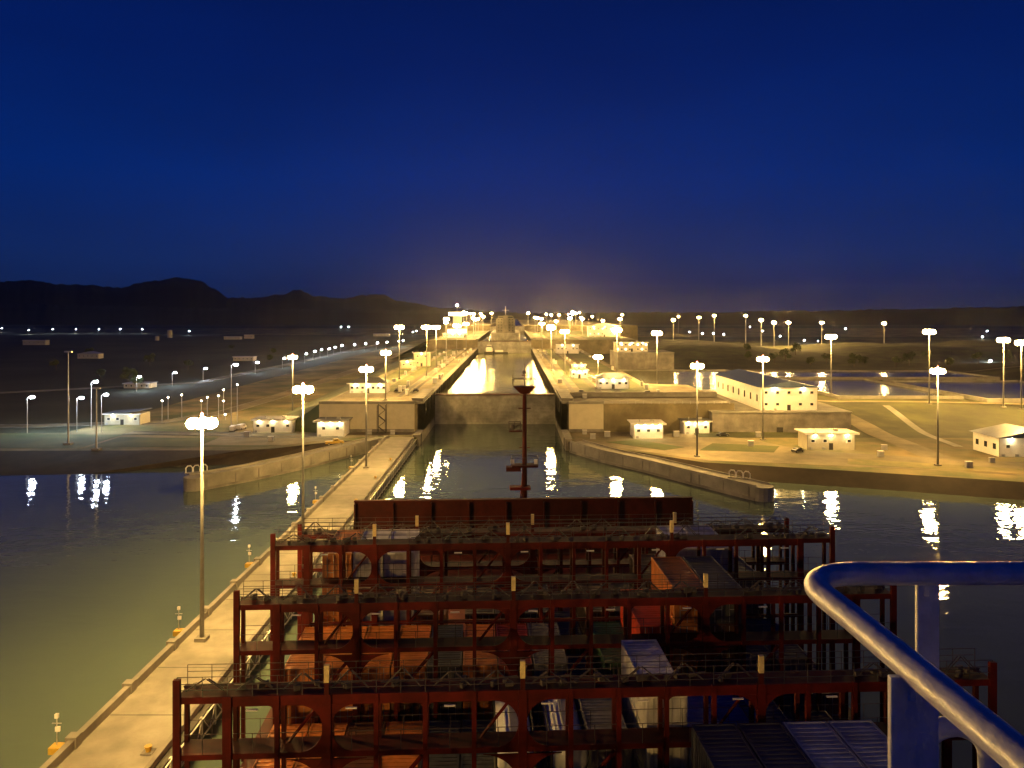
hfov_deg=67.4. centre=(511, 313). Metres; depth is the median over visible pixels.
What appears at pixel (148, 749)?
mooring bollard
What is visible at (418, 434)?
lock wall
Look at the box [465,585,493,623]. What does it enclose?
shipping container
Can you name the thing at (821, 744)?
shipping container
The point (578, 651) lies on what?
door
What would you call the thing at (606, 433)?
equipment cabinet
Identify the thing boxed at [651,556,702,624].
shipping container
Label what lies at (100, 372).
tree
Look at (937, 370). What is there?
lamp mast
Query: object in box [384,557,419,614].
shipping container
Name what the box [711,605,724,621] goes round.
door
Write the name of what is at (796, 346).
tree
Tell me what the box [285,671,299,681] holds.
door
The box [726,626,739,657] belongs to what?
door
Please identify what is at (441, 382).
lock wall
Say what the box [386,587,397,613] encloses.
door
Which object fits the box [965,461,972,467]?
equipment cabinet
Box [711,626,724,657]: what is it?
door
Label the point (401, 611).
door
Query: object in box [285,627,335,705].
shipping container
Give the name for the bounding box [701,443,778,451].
grass
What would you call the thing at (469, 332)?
grass
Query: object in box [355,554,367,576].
door
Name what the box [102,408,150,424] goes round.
gatehouse
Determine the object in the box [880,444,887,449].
equipment cabinet
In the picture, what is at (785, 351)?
tree
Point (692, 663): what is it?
door
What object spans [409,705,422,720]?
door
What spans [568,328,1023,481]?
ground
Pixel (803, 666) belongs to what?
door
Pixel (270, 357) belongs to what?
tree
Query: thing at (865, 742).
shipping container
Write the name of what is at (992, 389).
water
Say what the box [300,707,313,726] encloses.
door
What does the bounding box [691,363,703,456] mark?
lamp mast
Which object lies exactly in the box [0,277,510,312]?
hills
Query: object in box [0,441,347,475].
river bank
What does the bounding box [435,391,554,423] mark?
lock gate
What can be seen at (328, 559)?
door
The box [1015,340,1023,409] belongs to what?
lamp mast
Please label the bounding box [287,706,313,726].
shipping container
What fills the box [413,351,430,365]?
hut
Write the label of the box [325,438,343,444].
pickup truck
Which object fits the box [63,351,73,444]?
lamp mast
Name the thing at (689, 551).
shipping container
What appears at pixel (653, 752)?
door
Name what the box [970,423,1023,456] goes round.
hut
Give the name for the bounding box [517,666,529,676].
door
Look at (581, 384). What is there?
grass
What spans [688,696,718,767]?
shipping container
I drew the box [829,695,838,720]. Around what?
door
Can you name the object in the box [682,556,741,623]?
shipping container
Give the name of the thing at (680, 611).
door
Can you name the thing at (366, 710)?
door
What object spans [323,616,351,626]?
shipping container
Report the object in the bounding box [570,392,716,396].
parapet wall
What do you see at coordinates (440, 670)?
door
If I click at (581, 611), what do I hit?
shipping container
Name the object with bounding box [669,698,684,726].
door
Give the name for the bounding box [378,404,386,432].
access tower
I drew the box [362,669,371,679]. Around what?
door
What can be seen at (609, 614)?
door
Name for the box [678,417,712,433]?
hut
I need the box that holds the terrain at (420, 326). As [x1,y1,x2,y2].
[0,325,1023,327]
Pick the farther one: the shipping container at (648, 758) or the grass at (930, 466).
the grass at (930, 466)
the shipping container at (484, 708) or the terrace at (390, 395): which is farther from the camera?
the terrace at (390, 395)
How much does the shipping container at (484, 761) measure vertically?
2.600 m
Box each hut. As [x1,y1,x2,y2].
[251,416,298,432]
[313,417,352,436]
[400,359,415,367]
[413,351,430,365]
[442,332,463,337]
[556,343,578,353]
[569,368,588,377]
[571,362,586,368]
[627,419,666,437]
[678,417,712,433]
[794,428,859,449]
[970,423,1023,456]
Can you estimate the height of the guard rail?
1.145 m
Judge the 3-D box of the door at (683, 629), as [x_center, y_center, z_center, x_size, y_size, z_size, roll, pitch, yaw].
[12.457,23.840,55.734,1.040,2.400,0.107,0,0,-3]
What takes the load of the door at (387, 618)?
in the shipping container at (390, 617)
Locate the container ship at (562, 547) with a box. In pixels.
[172,359,1023,767]
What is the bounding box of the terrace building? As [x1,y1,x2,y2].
[347,377,391,392]
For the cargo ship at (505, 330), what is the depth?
882.00 m
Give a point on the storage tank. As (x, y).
(169, 333)
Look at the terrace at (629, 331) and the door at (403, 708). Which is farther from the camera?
the terrace at (629, 331)
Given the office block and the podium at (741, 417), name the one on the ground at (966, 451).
the podium at (741, 417)
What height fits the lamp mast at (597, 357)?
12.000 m
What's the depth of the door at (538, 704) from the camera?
55.24 m
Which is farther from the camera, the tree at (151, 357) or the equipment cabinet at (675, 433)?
the tree at (151, 357)
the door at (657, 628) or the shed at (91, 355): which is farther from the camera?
the shed at (91, 355)
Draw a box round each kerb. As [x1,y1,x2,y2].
[0,349,408,427]
[11,344,379,392]
[130,431,355,437]
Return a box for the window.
[448,330,465,332]
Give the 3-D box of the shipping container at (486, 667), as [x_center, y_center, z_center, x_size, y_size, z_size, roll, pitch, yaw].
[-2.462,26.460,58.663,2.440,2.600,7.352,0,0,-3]
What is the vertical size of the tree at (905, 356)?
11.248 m
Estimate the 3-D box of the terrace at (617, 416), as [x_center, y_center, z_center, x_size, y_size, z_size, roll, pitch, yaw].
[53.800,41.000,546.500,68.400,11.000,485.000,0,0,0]
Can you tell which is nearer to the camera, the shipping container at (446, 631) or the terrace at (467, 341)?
the shipping container at (446, 631)
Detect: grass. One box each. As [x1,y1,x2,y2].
[0,434,119,447]
[90,437,272,446]
[383,349,447,380]
[390,349,458,390]
[443,331,474,338]
[538,331,576,338]
[544,349,594,390]
[563,351,649,390]
[569,331,622,338]
[610,440,681,449]
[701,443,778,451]
[848,458,1023,473]
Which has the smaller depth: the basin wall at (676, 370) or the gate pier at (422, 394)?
the gate pier at (422, 394)
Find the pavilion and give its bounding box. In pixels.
[592,373,632,388]
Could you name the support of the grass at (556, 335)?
on the terrace at (589, 346)
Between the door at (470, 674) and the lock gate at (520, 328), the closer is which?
the door at (470, 674)
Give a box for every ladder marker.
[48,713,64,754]
[173,606,183,635]
[245,545,252,567]
[312,486,317,503]
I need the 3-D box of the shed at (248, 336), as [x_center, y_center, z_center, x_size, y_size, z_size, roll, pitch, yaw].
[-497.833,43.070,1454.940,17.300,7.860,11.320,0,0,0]
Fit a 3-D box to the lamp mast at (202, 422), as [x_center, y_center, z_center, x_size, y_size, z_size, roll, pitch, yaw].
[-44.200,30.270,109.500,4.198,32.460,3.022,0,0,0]
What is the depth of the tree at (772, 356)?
598.99 m
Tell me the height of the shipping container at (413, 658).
2.600 m
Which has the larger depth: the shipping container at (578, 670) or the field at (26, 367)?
the field at (26, 367)
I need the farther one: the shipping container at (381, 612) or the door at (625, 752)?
the shipping container at (381, 612)
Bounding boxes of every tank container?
[492,701,536,767]
[540,699,590,767]
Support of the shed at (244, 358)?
on the field at (26, 367)
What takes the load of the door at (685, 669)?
in the shipping container
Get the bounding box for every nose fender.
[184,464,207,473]
[728,470,751,479]
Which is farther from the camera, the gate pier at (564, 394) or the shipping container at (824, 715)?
the gate pier at (564, 394)
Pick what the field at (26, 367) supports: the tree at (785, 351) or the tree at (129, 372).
the tree at (129, 372)
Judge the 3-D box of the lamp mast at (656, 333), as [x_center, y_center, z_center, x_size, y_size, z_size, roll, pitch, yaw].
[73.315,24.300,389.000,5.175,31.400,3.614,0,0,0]
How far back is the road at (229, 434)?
295.67 m
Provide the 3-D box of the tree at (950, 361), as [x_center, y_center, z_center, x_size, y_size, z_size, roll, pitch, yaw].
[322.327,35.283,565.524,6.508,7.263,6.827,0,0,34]
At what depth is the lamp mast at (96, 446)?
262.78 m
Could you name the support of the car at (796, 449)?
on the pavement at (780, 454)
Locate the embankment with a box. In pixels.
[280,340,435,432]
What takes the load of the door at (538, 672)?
in the shipping container at (559, 656)
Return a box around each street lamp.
[27,396,33,432]
[76,397,83,431]
[91,381,97,428]
[101,393,108,431]
[231,364,237,424]
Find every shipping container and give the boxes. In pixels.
[252,723,309,767]
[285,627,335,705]
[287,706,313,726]
[294,723,347,767]
[322,530,363,577]
[322,588,352,616]
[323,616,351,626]
[323,626,367,680]
[334,704,352,725]
[339,722,385,767]
[353,529,391,576]
[353,587,383,615]
[362,613,383,628]
[362,626,393,703]
[362,703,390,725]
[382,721,422,767]
[384,529,419,576]
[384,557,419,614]
[384,587,419,628]
[391,625,431,702]
[391,703,422,720]
[416,586,447,627]
[419,720,460,767]
[427,624,462,701]
[461,719,493,767]
[463,624,496,701]
[463,701,491,719]
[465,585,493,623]
[494,585,523,635]
[496,623,531,676]
[521,584,554,626]
[527,623,566,675]
[554,611,584,653]
[566,654,593,675]
[574,698,631,767]
[576,584,614,634]
[593,621,622,674]
[608,583,631,623]
[621,589,672,660]
[621,639,687,727]
[622,697,687,767]
[629,554,654,589]
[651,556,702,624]
[651,589,696,660]
[656,527,701,556]
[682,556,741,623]
[684,525,732,570]
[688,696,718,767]
[691,723,762,767]
[709,695,755,724]
[732,695,789,722]
[733,553,759,608]
[737,722,813,767]
[746,619,806,693]
[746,624,776,670]
[782,721,865,767]
[791,711,833,722]
[812,660,838,720]
[828,720,887,767]
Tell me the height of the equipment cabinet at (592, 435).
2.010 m
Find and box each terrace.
[327,349,475,431]
[428,331,485,350]
[437,320,495,336]
[518,320,637,339]
[527,331,638,353]
[534,349,733,431]
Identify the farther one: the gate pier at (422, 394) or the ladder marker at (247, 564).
the gate pier at (422, 394)
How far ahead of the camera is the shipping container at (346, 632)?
56.15 m
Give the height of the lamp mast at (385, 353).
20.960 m
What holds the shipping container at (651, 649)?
on the shipping container at (648, 758)
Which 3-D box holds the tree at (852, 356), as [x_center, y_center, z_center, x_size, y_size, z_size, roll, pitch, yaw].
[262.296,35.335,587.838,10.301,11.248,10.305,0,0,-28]
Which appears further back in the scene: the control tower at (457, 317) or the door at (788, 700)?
the control tower at (457, 317)
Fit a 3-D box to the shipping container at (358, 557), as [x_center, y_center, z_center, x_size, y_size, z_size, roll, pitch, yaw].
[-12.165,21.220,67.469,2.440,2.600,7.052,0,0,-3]
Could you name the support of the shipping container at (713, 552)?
on the shipping container
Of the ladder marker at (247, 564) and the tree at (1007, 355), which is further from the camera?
the tree at (1007, 355)
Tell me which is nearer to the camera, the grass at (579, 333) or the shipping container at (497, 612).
the shipping container at (497, 612)
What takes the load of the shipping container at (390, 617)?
on the shipping container
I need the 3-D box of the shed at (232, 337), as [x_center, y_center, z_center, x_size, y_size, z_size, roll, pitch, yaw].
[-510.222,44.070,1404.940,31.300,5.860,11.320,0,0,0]
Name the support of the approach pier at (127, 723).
in the water at (98, 578)
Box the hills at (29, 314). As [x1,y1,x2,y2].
[0,303,1023,324]
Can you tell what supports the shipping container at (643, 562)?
on the shipping container
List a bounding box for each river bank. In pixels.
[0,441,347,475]
[569,442,1023,499]
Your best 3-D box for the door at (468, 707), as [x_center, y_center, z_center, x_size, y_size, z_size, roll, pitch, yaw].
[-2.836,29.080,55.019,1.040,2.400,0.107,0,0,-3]
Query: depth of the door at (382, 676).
54.72 m
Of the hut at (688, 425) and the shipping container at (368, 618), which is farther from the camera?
the hut at (688, 425)
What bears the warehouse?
on the podium at (741, 417)
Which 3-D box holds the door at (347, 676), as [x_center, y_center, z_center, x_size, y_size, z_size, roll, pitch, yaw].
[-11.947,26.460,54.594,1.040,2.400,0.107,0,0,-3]
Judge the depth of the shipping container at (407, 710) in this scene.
54.81 m
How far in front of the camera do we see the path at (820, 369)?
557.98 m
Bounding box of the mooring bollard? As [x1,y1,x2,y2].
[140,744,156,754]
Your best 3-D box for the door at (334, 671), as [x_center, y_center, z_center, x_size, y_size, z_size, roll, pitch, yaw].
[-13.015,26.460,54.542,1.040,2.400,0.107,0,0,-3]
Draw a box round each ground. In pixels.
[0,328,436,450]
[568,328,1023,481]
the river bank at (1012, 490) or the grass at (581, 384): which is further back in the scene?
the grass at (581, 384)
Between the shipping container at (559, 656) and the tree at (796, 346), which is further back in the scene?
the tree at (796, 346)
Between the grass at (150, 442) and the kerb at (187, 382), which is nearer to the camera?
the grass at (150, 442)
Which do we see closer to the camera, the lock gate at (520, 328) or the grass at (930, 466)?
the grass at (930, 466)
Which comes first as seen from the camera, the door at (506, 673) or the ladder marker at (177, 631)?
the door at (506, 673)
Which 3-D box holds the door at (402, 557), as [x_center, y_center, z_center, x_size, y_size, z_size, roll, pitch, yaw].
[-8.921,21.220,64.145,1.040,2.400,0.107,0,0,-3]
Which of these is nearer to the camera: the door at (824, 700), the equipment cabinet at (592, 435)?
the door at (824, 700)
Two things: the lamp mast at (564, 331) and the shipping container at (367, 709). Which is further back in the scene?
the lamp mast at (564, 331)
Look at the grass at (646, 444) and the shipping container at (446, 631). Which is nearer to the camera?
the shipping container at (446, 631)
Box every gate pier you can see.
[411,389,433,402]
[556,389,572,400]
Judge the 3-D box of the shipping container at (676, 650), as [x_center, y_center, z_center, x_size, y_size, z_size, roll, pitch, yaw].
[12.822,23.840,59.376,2.440,2.600,7.352,0,0,-3]
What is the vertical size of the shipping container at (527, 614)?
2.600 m
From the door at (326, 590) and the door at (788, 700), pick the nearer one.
the door at (788, 700)
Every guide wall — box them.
[183,435,388,491]
[569,440,773,501]
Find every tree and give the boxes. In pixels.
[49,360,58,365]
[95,368,105,377]
[119,367,137,378]
[129,376,143,383]
[143,353,154,361]
[267,354,273,360]
[743,343,750,350]
[744,351,751,358]
[768,352,778,362]
[779,348,791,361]
[789,342,801,354]
[806,357,814,363]
[821,353,830,363]
[847,353,862,366]
[859,356,868,362]
[892,356,902,363]
[902,351,915,361]
[921,350,932,360]
[945,357,954,364]
[971,351,981,362]
[999,347,1012,361]
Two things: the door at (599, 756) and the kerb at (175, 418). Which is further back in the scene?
the kerb at (175, 418)
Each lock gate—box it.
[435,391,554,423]
[478,340,530,352]
[490,325,523,332]
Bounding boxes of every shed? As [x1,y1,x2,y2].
[22,340,49,344]
[77,351,103,358]
[122,382,156,387]
[224,336,242,339]
[233,356,256,360]
[244,335,253,338]
[373,334,389,335]
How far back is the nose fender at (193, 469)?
223.46 m
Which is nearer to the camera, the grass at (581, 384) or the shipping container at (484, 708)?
the shipping container at (484, 708)
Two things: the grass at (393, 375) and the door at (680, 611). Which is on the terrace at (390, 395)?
the grass at (393, 375)
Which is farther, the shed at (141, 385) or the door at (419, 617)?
the shed at (141, 385)
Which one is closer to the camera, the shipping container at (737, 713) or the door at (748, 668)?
the shipping container at (737, 713)
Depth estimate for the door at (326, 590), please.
63.84 m
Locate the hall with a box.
[587,323,620,336]
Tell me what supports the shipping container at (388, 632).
on the shipping container at (367, 709)
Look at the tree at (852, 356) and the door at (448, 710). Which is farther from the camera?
the tree at (852, 356)
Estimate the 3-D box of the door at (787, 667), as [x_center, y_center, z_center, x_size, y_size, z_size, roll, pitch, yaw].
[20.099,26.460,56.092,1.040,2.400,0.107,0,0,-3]
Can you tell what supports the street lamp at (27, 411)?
on the ground at (251, 392)
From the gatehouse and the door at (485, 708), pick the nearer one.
the door at (485, 708)
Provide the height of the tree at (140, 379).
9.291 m
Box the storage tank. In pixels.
[167,330,171,337]
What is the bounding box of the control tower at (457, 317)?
[447,305,466,334]
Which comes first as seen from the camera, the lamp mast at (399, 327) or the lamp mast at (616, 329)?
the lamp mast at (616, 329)
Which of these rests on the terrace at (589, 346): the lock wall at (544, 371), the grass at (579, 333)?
the grass at (579, 333)
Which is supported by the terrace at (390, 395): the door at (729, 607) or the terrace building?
the terrace building
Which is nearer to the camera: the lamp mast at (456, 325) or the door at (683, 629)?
the door at (683, 629)
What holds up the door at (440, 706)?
in the shipping container
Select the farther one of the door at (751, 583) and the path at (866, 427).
the path at (866, 427)
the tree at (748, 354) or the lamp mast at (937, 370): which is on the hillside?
the tree at (748, 354)
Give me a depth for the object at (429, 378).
449.70 m
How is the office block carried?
on the podium at (637, 360)
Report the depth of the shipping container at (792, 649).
57.50 m
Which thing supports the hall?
on the terrace at (589, 346)
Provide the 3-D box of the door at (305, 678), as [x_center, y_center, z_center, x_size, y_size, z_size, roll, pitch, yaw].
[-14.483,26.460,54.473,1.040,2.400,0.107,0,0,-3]
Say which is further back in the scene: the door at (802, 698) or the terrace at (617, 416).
the terrace at (617, 416)
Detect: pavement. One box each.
[203,432,414,444]
[571,432,1023,475]
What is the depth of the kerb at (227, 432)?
294.84 m
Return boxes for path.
[397,349,463,396]
[539,349,574,391]
[742,366,1020,371]
[817,400,1023,404]
[820,402,959,461]
[883,405,962,446]
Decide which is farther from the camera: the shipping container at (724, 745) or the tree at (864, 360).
the tree at (864, 360)
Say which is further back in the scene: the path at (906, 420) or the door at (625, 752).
the path at (906, 420)
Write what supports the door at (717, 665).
in the shipping container
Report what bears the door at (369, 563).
in the shipping container at (358, 557)
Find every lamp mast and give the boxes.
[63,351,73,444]
[91,387,101,449]
[186,413,217,642]
[288,355,296,410]
[293,383,313,528]
[359,366,373,467]
[381,349,390,399]
[394,325,403,378]
[422,325,430,375]
[432,326,439,367]
[444,318,448,360]
[453,324,459,358]
[547,326,554,371]
[560,330,568,374]
[593,355,601,373]
[612,328,621,372]
[652,331,661,383]
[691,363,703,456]
[757,355,768,440]
[825,334,836,394]
[923,329,935,404]
[930,366,945,465]
[997,337,1009,407]
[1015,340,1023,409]
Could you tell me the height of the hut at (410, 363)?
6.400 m
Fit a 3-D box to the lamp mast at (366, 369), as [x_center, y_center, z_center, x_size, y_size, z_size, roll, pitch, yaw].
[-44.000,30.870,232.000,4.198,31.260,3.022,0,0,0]
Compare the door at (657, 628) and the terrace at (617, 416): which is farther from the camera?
the terrace at (617, 416)
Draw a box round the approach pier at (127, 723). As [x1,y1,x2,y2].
[40,435,416,767]
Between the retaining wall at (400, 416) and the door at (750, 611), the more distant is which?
the retaining wall at (400, 416)
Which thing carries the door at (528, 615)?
in the shipping container at (527, 614)
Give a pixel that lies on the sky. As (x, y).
(522, 156)
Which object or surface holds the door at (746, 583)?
in the shipping container at (741, 567)
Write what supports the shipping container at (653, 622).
on the shipping container
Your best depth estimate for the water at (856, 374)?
505.46 m
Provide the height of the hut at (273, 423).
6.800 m
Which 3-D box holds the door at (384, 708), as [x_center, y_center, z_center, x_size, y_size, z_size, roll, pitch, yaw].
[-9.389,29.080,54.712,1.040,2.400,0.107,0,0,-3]
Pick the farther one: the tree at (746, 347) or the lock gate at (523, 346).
the lock gate at (523, 346)
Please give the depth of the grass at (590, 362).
509.00 m
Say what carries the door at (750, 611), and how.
in the shipping container
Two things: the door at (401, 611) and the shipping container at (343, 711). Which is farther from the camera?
the door at (401, 611)
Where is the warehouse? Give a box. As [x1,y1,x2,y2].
[715,369,820,409]
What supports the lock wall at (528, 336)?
on the ground at (966, 451)
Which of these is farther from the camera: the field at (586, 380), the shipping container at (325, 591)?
the field at (586, 380)
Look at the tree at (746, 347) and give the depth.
654.54 m
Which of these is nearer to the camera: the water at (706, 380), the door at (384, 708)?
the door at (384, 708)
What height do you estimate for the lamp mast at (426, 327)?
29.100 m
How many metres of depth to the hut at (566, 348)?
690.00 m
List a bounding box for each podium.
[610,350,674,368]
[704,391,852,431]
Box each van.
[229,425,236,431]
[236,423,246,429]
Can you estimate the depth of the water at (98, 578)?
165.18 m
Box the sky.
[0,0,1023,313]
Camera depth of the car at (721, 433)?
291.20 m
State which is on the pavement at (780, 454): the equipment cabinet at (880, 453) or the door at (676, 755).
the equipment cabinet at (880, 453)
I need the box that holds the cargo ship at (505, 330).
[491,306,519,340]
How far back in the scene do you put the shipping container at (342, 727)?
51.27 m
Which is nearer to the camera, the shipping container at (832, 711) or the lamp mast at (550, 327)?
the shipping container at (832, 711)
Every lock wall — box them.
[413,430,423,445]
[417,348,477,439]
[476,330,489,340]
[524,330,532,340]
[531,348,567,439]
[561,430,572,450]
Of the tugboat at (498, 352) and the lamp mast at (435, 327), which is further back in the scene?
the tugboat at (498, 352)
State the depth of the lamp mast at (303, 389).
160.78 m
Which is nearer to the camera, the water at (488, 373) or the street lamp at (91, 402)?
the street lamp at (91, 402)
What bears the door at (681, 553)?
in the shipping container at (689, 551)
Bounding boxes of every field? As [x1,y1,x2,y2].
[0,335,436,432]
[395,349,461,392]
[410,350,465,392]
[552,349,601,391]
[565,353,620,391]
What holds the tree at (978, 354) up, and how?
on the hillside
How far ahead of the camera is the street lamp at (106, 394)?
302.88 m
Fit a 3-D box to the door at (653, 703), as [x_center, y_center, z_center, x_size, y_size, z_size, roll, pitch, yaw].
[8.598,23.840,45.241,1.040,2.400,0.107,0,0,-3]
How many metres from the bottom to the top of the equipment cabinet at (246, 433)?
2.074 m
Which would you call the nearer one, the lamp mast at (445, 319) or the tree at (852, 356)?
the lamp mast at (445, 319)
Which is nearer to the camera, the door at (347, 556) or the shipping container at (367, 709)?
the shipping container at (367, 709)
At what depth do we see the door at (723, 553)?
65.41 m
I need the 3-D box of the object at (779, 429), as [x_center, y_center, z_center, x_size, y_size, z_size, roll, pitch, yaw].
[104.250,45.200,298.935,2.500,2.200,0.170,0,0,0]
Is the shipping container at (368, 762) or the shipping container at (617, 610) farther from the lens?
the shipping container at (617, 610)
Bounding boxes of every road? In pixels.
[0,344,378,392]
[0,348,411,426]
[125,431,355,436]
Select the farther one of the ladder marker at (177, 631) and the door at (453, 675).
the ladder marker at (177, 631)
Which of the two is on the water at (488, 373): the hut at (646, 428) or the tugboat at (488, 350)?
the tugboat at (488, 350)
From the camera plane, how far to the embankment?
337.41 m
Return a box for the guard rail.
[604,401,729,403]
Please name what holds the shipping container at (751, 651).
on the shipping container
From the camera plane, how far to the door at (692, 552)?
65.28 m
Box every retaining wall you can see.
[319,401,414,431]
[568,401,603,431]
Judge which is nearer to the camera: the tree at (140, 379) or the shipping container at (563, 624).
the shipping container at (563, 624)
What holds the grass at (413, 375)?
on the terrace at (390, 395)
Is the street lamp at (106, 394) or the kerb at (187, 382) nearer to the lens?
the street lamp at (106, 394)
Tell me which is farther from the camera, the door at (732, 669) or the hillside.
the hillside
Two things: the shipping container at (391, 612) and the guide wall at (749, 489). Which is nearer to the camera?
the shipping container at (391, 612)
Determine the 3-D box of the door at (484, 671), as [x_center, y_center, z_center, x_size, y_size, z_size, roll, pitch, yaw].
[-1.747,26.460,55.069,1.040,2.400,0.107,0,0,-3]
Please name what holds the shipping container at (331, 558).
on the shipping container at (325, 591)
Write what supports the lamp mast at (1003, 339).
on the hillside
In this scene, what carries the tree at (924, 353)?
on the hillside
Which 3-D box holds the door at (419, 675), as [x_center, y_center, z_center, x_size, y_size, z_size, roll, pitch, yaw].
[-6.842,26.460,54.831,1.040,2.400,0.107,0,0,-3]
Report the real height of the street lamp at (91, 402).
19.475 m
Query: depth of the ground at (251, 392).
473.18 m
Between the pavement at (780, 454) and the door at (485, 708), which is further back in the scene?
the pavement at (780, 454)
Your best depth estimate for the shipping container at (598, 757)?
47.77 m
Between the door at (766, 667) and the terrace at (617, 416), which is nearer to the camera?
the door at (766, 667)
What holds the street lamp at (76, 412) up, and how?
on the ground at (251, 392)
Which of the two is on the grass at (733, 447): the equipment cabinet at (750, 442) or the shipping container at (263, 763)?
the equipment cabinet at (750, 442)
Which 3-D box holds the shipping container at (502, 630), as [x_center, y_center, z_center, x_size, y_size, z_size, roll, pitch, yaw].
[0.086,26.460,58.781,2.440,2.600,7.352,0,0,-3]
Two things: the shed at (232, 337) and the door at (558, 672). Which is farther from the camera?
the shed at (232, 337)
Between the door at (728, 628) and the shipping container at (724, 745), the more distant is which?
the door at (728, 628)
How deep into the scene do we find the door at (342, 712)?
54.60 m
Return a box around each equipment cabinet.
[244,431,249,436]
[267,436,272,441]
[590,433,595,438]
[604,431,610,436]
[672,431,679,436]
[747,440,753,445]
[877,450,884,456]
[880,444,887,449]
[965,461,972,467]
[989,457,995,462]
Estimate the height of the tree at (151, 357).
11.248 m
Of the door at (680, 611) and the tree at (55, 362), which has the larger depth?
the tree at (55, 362)
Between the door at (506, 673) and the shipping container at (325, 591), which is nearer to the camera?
the door at (506, 673)
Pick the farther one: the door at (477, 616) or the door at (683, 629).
the door at (477, 616)
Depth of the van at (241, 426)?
307.88 m
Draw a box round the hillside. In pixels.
[591,337,1023,437]
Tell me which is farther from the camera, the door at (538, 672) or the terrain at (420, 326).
the terrain at (420, 326)
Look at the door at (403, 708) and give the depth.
54.78 m
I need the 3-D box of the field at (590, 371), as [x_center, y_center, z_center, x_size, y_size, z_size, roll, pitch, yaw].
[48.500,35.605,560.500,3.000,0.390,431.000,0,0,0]
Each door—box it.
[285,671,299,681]
[287,708,299,723]
[300,670,313,680]
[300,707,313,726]
[323,670,335,680]
[324,555,336,577]
[324,588,336,614]
[324,618,336,626]
[337,555,349,577]
[337,669,350,680]
[337,706,351,725]
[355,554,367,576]
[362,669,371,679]
[362,706,371,721]
[368,558,380,576]
[373,669,387,679]
[373,705,387,725]
[386,554,398,576]
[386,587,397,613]
[386,617,393,625]
[399,554,411,576]
[399,587,411,612]
[400,668,407,678]
[400,705,407,720]
[409,668,422,678]
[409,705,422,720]
[418,616,429,624]
[429,667,443,678]
[429,704,443,720]
[445,667,458,677]
[445,704,458,719]
[465,667,479,677]
[465,703,479,719]
[467,615,478,623]
[480,615,491,623]
[480,666,494,677]
[480,703,491,718]
[501,666,509,676]
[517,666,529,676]
[527,614,537,622]
[536,665,547,675]
[536,702,543,727]
[554,665,565,674]
[576,649,582,653]
[593,613,599,621]
[593,750,610,767]
[600,613,612,621]
[607,664,620,674]
[611,749,628,767]
[641,627,655,633]
[649,699,663,727]
[649,748,663,767]
[656,627,670,658]
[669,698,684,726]
[669,748,684,767]
[676,605,690,622]
[676,627,690,658]
[676,662,690,672]
[677,550,688,556]
[690,550,701,555]
[691,608,696,621]
[691,626,696,657]
[691,662,696,671]
[707,549,718,562]
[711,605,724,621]
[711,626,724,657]
[711,662,724,671]
[719,549,727,570]
[726,604,739,621]
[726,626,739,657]
[726,661,739,671]
[738,581,748,606]
[746,661,757,670]
[749,581,759,606]
[749,610,759,618]
[764,661,770,670]
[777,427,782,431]
[784,660,793,670]
[784,696,793,711]
[794,660,806,670]
[800,696,804,710]
[814,695,827,712]
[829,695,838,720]
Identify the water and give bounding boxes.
[0,424,1023,767]
[443,353,550,392]
[482,333,528,340]
[623,371,725,389]
[757,372,982,376]
[791,380,947,395]
[899,382,1023,397]
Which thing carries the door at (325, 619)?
in the shipping container at (330, 618)
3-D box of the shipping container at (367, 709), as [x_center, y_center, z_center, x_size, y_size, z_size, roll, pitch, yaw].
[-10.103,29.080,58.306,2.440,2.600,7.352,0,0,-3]
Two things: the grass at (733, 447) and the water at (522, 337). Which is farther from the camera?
the water at (522, 337)
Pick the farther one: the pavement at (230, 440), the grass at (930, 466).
the pavement at (230, 440)
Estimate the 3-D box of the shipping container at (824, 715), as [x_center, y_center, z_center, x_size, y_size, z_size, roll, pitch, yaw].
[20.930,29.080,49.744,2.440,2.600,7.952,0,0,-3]
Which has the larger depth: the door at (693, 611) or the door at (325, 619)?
the door at (325, 619)
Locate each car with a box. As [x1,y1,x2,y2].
[716,432,728,435]
[791,447,803,452]
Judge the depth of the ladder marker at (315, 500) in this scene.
189.88 m
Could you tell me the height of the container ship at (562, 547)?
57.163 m
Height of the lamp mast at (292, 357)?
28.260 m
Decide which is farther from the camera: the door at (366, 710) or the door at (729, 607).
the door at (729, 607)
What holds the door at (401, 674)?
in the shipping container at (413, 658)
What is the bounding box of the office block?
[613,341,648,351]
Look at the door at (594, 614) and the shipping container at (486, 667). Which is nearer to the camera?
the shipping container at (486, 667)
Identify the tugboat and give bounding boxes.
[484,345,493,353]
[494,350,507,353]
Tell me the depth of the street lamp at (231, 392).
307.95 m
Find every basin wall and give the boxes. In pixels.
[619,369,730,390]
[747,370,999,379]
[783,378,963,398]
[883,380,1023,402]
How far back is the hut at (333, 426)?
291.00 m

